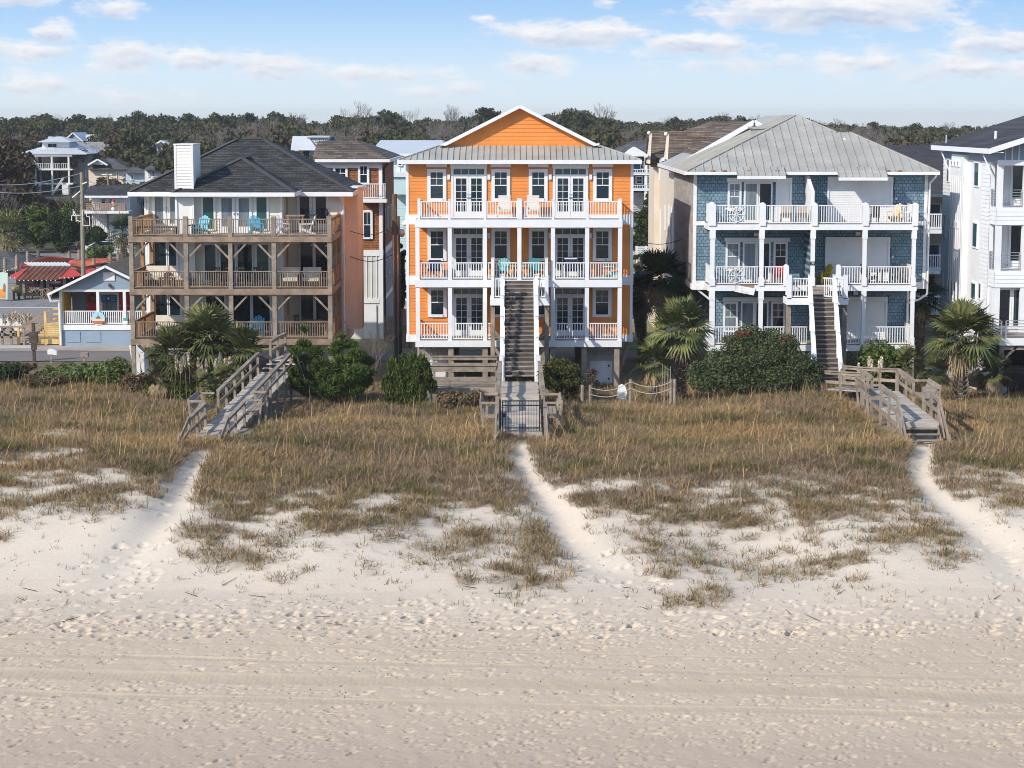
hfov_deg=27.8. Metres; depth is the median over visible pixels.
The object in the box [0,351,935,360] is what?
road
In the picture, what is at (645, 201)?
oak shrub
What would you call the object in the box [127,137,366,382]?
beach house
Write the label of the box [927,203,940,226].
sliding door
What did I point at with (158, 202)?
door
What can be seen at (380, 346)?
bare shrub
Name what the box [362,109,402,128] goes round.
tree
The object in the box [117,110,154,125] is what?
tree
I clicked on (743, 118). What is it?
tree
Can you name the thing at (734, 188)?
window
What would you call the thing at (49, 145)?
window
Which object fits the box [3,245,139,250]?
overhead wire
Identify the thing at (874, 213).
deck chair
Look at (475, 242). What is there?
door
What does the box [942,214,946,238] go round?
window
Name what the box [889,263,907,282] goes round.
adirondack chair
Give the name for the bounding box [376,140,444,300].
beach house
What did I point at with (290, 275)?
deck sofa
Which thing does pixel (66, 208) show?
juniper
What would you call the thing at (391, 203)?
window
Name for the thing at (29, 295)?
cart wheel
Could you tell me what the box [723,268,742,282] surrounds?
round table
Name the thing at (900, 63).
sky
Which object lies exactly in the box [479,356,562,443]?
walkway
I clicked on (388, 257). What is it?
window
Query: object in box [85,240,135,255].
parked car
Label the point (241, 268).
dining chair
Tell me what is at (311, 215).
dining chair
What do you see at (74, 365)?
scrub bush
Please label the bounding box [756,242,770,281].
door
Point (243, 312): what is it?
door
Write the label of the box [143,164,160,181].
house
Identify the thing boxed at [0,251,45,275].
building
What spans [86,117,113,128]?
tree
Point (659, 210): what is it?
window
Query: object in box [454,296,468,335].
door
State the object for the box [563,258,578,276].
deck chair
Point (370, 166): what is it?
town house
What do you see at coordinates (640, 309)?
palmetto palm
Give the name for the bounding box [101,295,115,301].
window sign
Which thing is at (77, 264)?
shade sail
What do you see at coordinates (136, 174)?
house
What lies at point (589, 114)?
tree
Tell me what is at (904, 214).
adirondack chair
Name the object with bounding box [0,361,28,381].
scrub bush
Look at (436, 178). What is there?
window
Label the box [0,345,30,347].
curb
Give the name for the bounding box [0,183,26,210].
bare tree
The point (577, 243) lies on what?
door
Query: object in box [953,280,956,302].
window
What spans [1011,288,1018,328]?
door
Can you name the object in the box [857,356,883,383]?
pampas grass
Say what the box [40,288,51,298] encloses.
cart wheel
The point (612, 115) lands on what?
tree
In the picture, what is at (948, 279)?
window
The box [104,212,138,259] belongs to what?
palmetto palm
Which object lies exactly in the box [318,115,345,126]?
tree
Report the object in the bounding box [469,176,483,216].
door
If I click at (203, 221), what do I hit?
adirondack chair
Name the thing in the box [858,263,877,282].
adirondack chair
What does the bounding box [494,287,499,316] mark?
window
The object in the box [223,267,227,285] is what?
dining chair
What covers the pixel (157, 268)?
deck sofa
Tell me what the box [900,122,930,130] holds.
tree
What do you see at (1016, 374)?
parked car
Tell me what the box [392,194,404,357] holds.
utility pole
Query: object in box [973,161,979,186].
window
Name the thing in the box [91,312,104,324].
round sign
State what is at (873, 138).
tree
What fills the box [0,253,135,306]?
gravel lot
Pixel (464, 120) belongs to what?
tree
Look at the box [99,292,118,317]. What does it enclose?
window
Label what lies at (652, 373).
palmetto palm
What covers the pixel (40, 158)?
window
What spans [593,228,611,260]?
window
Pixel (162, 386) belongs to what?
palmetto palm
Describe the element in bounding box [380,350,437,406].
wax myrtle
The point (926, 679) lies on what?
ground
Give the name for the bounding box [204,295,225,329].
window
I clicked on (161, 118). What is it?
tree
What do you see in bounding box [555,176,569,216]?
door
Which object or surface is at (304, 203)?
door
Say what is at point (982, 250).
modern house
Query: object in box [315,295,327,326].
door
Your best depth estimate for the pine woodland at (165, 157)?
400.05 m
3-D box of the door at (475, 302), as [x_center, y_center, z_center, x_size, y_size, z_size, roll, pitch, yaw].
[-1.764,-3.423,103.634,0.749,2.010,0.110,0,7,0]
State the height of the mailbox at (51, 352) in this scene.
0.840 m
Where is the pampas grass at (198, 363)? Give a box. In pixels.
[174,351,231,401]
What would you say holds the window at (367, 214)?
in the town house at (370, 166)
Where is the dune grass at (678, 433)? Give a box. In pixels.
[0,363,1023,609]
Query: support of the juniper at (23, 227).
on the gravel lot at (27, 302)
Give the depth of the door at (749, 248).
103.38 m
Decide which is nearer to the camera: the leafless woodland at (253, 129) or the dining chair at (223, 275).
the dining chair at (223, 275)
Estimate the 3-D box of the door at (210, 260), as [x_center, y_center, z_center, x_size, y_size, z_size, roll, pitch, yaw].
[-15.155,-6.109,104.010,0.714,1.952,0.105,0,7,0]
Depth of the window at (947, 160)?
107.31 m
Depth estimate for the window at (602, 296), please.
103.55 m
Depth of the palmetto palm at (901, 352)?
97.00 m
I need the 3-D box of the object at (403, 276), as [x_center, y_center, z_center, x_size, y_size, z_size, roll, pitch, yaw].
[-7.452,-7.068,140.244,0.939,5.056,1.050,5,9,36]
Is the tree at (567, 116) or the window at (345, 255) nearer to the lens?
the window at (345, 255)
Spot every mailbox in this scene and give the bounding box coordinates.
[47,349,57,363]
[80,352,88,362]
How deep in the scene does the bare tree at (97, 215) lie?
199.66 m
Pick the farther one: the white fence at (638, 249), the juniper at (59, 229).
the juniper at (59, 229)
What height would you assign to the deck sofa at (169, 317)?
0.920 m
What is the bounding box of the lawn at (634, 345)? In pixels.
[613,340,639,348]
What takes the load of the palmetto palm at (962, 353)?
on the ground at (926, 679)
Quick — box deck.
[429,356,497,402]
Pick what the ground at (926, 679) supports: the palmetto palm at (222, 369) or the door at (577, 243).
the palmetto palm at (222, 369)
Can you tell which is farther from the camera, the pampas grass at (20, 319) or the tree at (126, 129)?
the tree at (126, 129)
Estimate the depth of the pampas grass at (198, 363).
95.12 m
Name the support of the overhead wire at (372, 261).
attached to the utility pole at (394, 261)
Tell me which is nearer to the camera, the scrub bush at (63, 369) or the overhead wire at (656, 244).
the scrub bush at (63, 369)
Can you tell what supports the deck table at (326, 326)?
on the beach house at (229, 188)
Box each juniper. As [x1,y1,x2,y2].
[0,208,29,251]
[24,205,51,249]
[42,211,79,252]
[59,201,79,234]
[79,226,107,245]
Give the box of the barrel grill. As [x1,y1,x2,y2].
[12,285,20,299]
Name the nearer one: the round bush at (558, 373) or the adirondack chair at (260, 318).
the round bush at (558, 373)
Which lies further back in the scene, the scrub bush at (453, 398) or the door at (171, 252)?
the door at (171, 252)
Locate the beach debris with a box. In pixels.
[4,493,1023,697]
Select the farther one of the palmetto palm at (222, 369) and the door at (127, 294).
the door at (127, 294)
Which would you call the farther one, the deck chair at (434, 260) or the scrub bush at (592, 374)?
the deck chair at (434, 260)
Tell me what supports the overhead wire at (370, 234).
attached to the utility pole at (394, 261)
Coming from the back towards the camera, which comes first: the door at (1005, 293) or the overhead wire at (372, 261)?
the overhead wire at (372, 261)
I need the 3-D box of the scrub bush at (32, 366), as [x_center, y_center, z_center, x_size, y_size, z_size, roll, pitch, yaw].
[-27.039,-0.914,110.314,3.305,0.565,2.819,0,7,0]
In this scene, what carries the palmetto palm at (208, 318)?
on the ground at (926, 679)
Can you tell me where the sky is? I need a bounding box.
[0,0,1023,129]
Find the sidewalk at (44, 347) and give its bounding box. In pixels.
[0,343,182,350]
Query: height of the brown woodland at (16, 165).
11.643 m
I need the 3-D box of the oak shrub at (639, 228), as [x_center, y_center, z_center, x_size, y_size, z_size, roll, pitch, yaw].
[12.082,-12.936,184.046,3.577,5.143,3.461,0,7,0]
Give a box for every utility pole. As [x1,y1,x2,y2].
[71,172,94,276]
[102,172,111,185]
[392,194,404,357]
[397,216,401,354]
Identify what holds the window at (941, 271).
in the modern house at (982, 250)
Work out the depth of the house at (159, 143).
327.85 m
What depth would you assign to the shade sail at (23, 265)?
169.33 m
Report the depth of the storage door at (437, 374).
103.33 m
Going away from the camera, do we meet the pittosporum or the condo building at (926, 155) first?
the pittosporum
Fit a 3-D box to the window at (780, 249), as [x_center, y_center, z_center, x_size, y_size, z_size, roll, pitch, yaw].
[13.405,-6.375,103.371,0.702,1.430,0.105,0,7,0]
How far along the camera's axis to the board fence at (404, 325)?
120.56 m
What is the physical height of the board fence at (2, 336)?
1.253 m
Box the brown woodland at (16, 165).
[0,123,966,218]
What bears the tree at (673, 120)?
on the ground at (926, 679)
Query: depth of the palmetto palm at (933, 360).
95.06 m
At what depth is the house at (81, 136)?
417.45 m
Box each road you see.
[0,308,649,322]
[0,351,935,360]
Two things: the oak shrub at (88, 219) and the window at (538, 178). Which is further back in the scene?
the oak shrub at (88, 219)
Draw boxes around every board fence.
[0,326,40,344]
[401,309,411,347]
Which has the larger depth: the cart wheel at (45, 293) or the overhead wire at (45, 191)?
the cart wheel at (45, 293)
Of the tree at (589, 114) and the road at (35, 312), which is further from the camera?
the tree at (589, 114)
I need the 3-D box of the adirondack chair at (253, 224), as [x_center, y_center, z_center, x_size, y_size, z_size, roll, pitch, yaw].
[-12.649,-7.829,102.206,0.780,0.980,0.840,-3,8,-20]
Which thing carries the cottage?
on the ground at (926, 679)
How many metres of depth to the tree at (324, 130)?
318.54 m
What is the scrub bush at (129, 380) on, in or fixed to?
on the ground at (926, 679)
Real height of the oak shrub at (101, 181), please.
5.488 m
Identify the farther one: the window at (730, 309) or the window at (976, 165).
the window at (730, 309)
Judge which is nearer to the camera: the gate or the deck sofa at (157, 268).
the gate
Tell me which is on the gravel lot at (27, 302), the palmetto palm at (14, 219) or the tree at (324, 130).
the palmetto palm at (14, 219)
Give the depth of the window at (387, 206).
130.39 m
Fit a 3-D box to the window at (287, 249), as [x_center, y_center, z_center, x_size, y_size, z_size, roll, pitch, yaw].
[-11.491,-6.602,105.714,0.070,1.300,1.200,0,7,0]
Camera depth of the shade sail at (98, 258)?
186.75 m
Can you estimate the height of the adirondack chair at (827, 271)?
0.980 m
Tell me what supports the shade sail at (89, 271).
on the gravel lot at (27, 302)
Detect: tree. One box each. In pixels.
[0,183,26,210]
[11,116,31,124]
[25,173,35,188]
[31,113,64,134]
[35,130,47,146]
[56,190,89,210]
[59,114,90,131]
[71,207,108,231]
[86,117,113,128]
[89,143,102,151]
[115,126,136,134]
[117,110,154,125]
[155,113,177,124]
[157,140,174,153]
[177,113,193,123]
[197,112,228,124]
[217,113,240,129]
[240,112,257,126]
[254,111,290,123]
[288,116,305,125]
[315,121,345,140]
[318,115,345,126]
[340,100,371,120]
[344,123,365,140]
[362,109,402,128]
[400,110,419,123]
[422,135,435,139]
[426,118,462,140]
[443,104,460,126]
[450,116,470,127]
[470,107,500,125]
[543,107,593,129]
[575,127,604,137]
[577,110,604,123]
[594,103,617,119]
[606,131,635,148]
[662,117,686,127]
[735,115,746,120]
[851,123,875,141]
[854,128,884,144]
[867,121,885,129]
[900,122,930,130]
[918,132,944,144]
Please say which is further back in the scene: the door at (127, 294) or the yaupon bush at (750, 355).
the door at (127, 294)
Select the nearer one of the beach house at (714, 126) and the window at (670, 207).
the window at (670, 207)
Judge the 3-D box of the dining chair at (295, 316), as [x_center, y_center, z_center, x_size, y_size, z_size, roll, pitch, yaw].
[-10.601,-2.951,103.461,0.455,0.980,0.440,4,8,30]
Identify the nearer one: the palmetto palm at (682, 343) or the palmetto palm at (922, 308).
the palmetto palm at (682, 343)
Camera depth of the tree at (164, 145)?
298.73 m
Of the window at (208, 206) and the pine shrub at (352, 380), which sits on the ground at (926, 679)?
the pine shrub at (352, 380)
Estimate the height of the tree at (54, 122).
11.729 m
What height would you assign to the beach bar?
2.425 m
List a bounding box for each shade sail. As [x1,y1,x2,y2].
[20,262,33,268]
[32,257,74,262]
[68,260,112,268]
[76,258,115,259]
[77,268,95,273]
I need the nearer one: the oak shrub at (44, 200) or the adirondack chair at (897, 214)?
the adirondack chair at (897, 214)
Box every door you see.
[86,293,95,320]
[119,293,122,320]
[126,293,129,320]
[151,196,166,229]
[153,242,167,265]
[155,295,168,320]
[167,196,174,229]
[167,242,175,265]
[168,295,179,314]
[218,197,234,232]
[219,243,235,283]
[234,295,251,327]
[236,197,251,232]
[236,243,253,283]
[252,295,270,331]
[297,196,311,229]
[299,242,313,273]
[300,295,314,326]
[313,196,328,229]
[314,242,327,278]
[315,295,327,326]
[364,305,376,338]
[429,360,446,376]
[454,176,468,216]
[454,236,468,275]
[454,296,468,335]
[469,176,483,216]
[469,236,482,275]
[469,296,482,335]
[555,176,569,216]
[555,236,569,275]
[555,296,569,335]
[570,236,584,275]
[570,296,584,335]
[571,176,585,216]
[590,361,611,385]
[741,302,754,329]
[742,242,756,281]
[744,182,757,221]
[754,302,768,333]
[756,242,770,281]
[758,182,772,221]
[926,244,939,267]
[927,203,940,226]
[999,288,1011,328]
[1008,225,1020,265]
[1009,165,1022,204]
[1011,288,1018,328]
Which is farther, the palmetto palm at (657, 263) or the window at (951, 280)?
the palmetto palm at (657, 263)
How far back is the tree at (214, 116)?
436.06 m
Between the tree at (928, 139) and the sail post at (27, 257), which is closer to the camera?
the sail post at (27, 257)
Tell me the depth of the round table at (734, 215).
101.61 m
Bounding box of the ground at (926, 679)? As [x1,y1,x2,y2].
[0,193,1023,767]
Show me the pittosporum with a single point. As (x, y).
(875, 352)
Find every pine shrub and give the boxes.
[285,324,335,401]
[316,332,376,403]
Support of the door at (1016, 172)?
in the modern house at (982, 250)
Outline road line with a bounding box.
[0,307,406,307]
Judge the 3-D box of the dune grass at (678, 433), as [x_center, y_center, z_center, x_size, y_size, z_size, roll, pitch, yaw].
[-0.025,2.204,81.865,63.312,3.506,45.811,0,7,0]
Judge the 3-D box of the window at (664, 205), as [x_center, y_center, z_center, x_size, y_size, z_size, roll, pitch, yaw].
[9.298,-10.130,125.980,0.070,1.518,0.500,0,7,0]
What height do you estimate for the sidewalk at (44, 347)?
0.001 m
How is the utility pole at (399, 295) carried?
on the ground at (926, 679)
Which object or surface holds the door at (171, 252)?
in the beach house at (229, 188)
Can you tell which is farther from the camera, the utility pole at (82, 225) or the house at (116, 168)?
the house at (116, 168)
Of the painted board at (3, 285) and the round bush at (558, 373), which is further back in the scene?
the painted board at (3, 285)
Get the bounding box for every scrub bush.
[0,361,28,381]
[14,361,37,370]
[15,371,71,388]
[34,365,89,383]
[46,362,87,369]
[82,356,141,385]
[117,371,154,393]
[141,375,198,401]
[199,371,248,401]
[435,388,490,408]
[585,368,600,401]
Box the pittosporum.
[845,338,911,390]
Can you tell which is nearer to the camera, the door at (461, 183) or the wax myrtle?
the wax myrtle
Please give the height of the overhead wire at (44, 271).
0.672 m
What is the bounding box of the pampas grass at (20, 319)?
[2,310,32,340]
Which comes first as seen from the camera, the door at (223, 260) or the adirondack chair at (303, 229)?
the adirondack chair at (303, 229)
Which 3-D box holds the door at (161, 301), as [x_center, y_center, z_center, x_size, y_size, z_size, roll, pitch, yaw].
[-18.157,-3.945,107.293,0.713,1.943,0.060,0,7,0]
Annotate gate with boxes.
[499,399,542,434]
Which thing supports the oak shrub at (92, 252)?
on the gravel lot at (27, 302)
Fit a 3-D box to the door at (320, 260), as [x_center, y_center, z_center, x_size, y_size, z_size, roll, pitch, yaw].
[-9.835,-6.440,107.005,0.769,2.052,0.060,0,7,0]
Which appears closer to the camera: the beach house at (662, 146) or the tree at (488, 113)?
the beach house at (662, 146)
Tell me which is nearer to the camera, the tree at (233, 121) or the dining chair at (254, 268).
the dining chair at (254, 268)
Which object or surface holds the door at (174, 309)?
in the beach house at (229, 188)
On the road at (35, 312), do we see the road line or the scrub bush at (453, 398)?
the road line
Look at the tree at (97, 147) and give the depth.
348.82 m
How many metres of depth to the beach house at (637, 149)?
189.15 m
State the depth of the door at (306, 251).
106.95 m
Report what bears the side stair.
on the sidewalk at (44, 347)
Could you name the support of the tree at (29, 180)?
on the ground at (926, 679)
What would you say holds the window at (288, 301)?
in the beach house at (229, 188)
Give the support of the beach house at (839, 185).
on the ground at (926, 679)
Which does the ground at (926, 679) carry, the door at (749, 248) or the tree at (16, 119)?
the tree at (16, 119)
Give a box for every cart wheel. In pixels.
[24,291,32,298]
[31,288,42,298]
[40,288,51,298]
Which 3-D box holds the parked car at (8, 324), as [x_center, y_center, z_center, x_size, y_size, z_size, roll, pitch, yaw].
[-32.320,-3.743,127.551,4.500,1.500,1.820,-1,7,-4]
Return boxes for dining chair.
[211,267,221,285]
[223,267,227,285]
[236,267,245,285]
[253,267,262,285]
[293,315,301,334]
[309,214,317,233]
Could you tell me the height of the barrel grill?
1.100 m
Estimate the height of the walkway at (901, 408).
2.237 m
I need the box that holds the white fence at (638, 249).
[635,246,647,263]
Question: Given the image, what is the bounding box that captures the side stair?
[17,308,59,344]
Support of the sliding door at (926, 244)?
in the condo building at (926, 155)
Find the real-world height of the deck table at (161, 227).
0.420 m
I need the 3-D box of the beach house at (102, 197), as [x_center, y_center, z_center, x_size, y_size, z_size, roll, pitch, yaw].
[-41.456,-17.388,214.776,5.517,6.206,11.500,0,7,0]
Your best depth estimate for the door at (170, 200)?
106.66 m
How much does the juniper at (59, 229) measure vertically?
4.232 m
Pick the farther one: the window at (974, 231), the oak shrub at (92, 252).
the oak shrub at (92, 252)
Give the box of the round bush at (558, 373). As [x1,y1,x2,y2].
[536,357,586,399]
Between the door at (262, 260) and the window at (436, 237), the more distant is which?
the door at (262, 260)
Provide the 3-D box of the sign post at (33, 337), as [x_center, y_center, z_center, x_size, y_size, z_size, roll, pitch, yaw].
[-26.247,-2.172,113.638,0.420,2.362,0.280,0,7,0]
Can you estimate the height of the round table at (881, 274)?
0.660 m
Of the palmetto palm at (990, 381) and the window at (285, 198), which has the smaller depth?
the palmetto palm at (990, 381)
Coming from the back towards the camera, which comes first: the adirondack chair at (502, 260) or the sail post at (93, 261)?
the sail post at (93, 261)
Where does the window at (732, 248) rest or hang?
in the beach house at (839, 185)
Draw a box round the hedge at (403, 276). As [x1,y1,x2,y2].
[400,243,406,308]
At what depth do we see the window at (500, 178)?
102.82 m
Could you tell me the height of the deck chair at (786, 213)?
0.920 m
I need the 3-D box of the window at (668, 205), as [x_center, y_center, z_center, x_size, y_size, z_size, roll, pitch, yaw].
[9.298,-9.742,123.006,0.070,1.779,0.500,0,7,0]
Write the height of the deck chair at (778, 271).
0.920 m
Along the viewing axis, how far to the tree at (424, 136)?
309.32 m
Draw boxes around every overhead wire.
[0,186,79,193]
[1,268,92,271]
[3,241,137,247]
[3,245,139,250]
[16,173,79,184]
[350,227,391,234]
[350,254,392,261]
[633,238,681,244]
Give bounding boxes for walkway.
[177,332,303,441]
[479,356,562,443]
[818,365,950,446]
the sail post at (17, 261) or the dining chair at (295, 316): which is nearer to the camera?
the dining chair at (295, 316)
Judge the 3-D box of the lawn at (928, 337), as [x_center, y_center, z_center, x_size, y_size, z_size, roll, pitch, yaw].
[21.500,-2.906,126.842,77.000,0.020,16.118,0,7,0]
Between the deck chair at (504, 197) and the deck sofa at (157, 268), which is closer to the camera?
the deck chair at (504, 197)
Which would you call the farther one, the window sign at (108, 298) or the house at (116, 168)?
the house at (116, 168)
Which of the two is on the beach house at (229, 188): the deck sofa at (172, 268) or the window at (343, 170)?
the deck sofa at (172, 268)
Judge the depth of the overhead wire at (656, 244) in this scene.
110.70 m
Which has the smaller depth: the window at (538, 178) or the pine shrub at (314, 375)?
the pine shrub at (314, 375)
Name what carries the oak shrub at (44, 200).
on the ground at (926, 679)
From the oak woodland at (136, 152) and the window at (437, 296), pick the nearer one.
the window at (437, 296)
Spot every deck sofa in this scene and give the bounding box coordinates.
[143,266,170,284]
[152,315,184,334]
[164,266,182,284]
[279,267,300,285]
[300,267,320,285]
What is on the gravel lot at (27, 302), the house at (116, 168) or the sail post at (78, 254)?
the sail post at (78, 254)
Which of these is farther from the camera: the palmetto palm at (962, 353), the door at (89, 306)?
the door at (89, 306)
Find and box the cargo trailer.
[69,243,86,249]
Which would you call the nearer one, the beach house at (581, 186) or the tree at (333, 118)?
the beach house at (581, 186)
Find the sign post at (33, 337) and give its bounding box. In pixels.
[29,323,37,361]
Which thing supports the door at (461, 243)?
in the beach house at (581, 186)
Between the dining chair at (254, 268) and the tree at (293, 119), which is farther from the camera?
the tree at (293, 119)
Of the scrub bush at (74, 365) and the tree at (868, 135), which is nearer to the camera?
the scrub bush at (74, 365)
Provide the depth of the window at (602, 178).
102.82 m
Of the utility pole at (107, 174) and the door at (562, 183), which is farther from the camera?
the utility pole at (107, 174)
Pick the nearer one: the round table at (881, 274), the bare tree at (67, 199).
the round table at (881, 274)
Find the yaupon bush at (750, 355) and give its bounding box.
[685,323,824,395]
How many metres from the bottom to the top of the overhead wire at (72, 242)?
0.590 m
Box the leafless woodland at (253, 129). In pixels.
[2,111,995,214]
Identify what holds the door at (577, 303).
in the beach house at (581, 186)
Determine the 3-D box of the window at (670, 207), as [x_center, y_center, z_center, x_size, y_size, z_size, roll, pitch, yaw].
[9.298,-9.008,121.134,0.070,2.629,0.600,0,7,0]
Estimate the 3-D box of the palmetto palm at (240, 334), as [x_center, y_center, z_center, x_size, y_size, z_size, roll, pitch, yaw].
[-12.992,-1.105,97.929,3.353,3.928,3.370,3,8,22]
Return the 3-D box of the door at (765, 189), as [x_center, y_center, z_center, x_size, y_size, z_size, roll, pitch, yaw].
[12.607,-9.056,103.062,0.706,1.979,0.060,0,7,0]
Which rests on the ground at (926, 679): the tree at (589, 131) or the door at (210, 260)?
the tree at (589, 131)
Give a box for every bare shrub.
[363,331,396,391]
[419,345,438,364]
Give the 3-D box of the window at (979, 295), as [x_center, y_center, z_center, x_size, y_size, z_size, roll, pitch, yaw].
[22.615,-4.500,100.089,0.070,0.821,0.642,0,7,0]
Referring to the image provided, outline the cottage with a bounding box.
[47,252,148,345]
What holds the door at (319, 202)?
in the beach house at (229, 188)
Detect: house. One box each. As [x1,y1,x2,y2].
[22,136,99,194]
[67,132,108,150]
[84,186,143,244]
[87,158,132,200]
[124,166,144,184]
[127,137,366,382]
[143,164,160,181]
[151,140,169,152]
[291,136,340,156]
[312,141,402,338]
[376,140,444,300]
[397,105,641,392]
[614,141,648,259]
[644,120,858,359]
[657,114,939,389]
[685,121,735,130]
[931,116,1023,398]
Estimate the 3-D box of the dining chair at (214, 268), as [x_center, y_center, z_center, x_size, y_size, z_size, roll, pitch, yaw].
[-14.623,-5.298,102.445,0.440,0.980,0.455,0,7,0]
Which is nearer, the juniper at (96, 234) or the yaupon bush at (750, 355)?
the yaupon bush at (750, 355)
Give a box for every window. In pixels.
[37,156,42,166]
[47,143,56,147]
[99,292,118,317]
[201,197,215,230]
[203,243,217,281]
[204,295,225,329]
[254,197,268,230]
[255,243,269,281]
[284,197,287,217]
[285,242,288,266]
[286,295,289,315]
[333,166,347,176]
[344,205,345,220]
[345,255,346,269]
[358,164,368,184]
[363,210,372,238]
[387,206,388,229]
[388,257,389,272]
[390,203,391,226]
[427,169,445,200]
[427,228,446,260]
[428,287,446,316]
[491,169,509,200]
[491,228,509,260]
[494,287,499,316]
[529,169,547,200]
[529,228,547,260]
[533,287,544,316]
[592,287,611,316]
[593,169,611,200]
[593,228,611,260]
[636,176,642,183]
[659,210,660,249]
[664,205,665,229]
[667,205,668,234]
[670,207,671,251]
[723,302,737,331]
[725,242,739,270]
[727,182,741,210]
[771,302,785,331]
[773,242,787,265]
[940,270,943,293]
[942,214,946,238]
[946,159,949,181]
[947,278,949,300]
[950,279,952,301]
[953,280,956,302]
[970,281,976,300]
[971,221,978,248]
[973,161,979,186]
[977,282,981,299]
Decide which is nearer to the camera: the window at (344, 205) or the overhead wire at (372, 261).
the window at (344, 205)
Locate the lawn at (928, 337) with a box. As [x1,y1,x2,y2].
[235,324,938,350]
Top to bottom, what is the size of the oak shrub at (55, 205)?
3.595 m
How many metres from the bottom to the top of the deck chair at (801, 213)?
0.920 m
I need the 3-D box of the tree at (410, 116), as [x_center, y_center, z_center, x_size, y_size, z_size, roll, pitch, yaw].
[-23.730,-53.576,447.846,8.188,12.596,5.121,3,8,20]
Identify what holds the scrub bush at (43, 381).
on the ground at (926, 679)
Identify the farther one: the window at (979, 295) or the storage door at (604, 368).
the storage door at (604, 368)
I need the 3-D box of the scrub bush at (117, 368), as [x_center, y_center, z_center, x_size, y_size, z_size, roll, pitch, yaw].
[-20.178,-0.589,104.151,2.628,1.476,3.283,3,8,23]
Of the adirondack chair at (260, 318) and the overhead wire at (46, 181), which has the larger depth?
the overhead wire at (46, 181)
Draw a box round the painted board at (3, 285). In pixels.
[0,272,7,298]
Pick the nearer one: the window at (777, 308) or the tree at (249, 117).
the window at (777, 308)
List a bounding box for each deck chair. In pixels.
[427,259,441,276]
[497,195,511,218]
[526,195,540,218]
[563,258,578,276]
[774,267,782,282]
[780,206,791,223]
[795,206,806,223]
[870,206,879,223]
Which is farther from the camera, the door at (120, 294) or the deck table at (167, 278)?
the door at (120, 294)
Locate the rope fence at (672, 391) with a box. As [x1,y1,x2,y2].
[581,364,675,405]
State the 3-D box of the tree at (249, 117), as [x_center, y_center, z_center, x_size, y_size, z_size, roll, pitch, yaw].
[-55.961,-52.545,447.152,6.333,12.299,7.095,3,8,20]
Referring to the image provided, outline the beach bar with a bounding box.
[3,262,80,298]
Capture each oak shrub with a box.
[32,195,49,207]
[50,200,77,212]
[78,201,91,230]
[85,244,114,257]
[90,177,121,202]
[633,210,644,263]
[633,255,640,336]
[642,193,648,245]
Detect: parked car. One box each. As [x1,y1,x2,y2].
[0,313,24,335]
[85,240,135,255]
[969,364,1023,395]
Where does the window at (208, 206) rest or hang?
in the beach house at (229, 188)
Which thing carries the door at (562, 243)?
in the beach house at (581, 186)
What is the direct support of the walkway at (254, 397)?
on the ground at (926, 679)
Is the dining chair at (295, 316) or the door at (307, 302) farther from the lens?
the door at (307, 302)
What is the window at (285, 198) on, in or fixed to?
in the beach house at (229, 188)
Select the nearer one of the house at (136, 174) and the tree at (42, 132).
the house at (136, 174)
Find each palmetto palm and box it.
[0,205,36,252]
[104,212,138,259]
[139,357,176,398]
[140,321,208,382]
[170,301,244,375]
[185,368,216,403]
[206,362,244,398]
[208,322,268,383]
[626,336,678,402]
[632,269,667,363]
[633,246,688,365]
[643,293,721,400]
[887,343,921,380]
[909,272,948,377]
[915,351,952,391]
[921,297,1006,401]
[969,353,1013,393]
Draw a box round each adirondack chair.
[192,215,210,235]
[247,215,263,235]
[250,315,265,335]
[275,215,288,235]
[299,216,315,235]
[494,258,509,276]
[527,258,544,276]
[604,258,622,276]
[815,264,832,283]
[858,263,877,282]
[888,203,904,223]
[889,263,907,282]
[900,204,911,221]
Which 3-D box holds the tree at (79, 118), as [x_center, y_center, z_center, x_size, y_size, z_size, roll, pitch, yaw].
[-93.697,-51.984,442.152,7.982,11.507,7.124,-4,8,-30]
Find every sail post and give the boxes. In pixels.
[3,257,6,272]
[15,254,18,272]
[26,251,29,261]
[77,250,80,259]
[92,258,95,269]
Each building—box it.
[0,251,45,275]
[883,145,943,332]
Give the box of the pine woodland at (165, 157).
[0,116,976,228]
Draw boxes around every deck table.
[137,226,176,233]
[158,277,175,285]
[214,272,257,285]
[286,215,304,233]
[302,320,327,334]
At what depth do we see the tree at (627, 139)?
298.38 m
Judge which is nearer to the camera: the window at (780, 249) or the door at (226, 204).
the window at (780, 249)
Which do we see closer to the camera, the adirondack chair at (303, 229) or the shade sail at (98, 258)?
the adirondack chair at (303, 229)
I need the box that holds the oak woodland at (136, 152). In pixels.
[0,111,994,208]
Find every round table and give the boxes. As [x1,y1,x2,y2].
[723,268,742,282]
[725,208,744,223]
[874,269,890,282]
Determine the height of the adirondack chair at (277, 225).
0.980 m
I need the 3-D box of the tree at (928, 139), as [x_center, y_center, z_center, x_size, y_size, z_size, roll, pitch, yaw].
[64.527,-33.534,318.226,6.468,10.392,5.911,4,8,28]
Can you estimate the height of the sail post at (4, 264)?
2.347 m
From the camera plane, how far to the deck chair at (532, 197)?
102.19 m

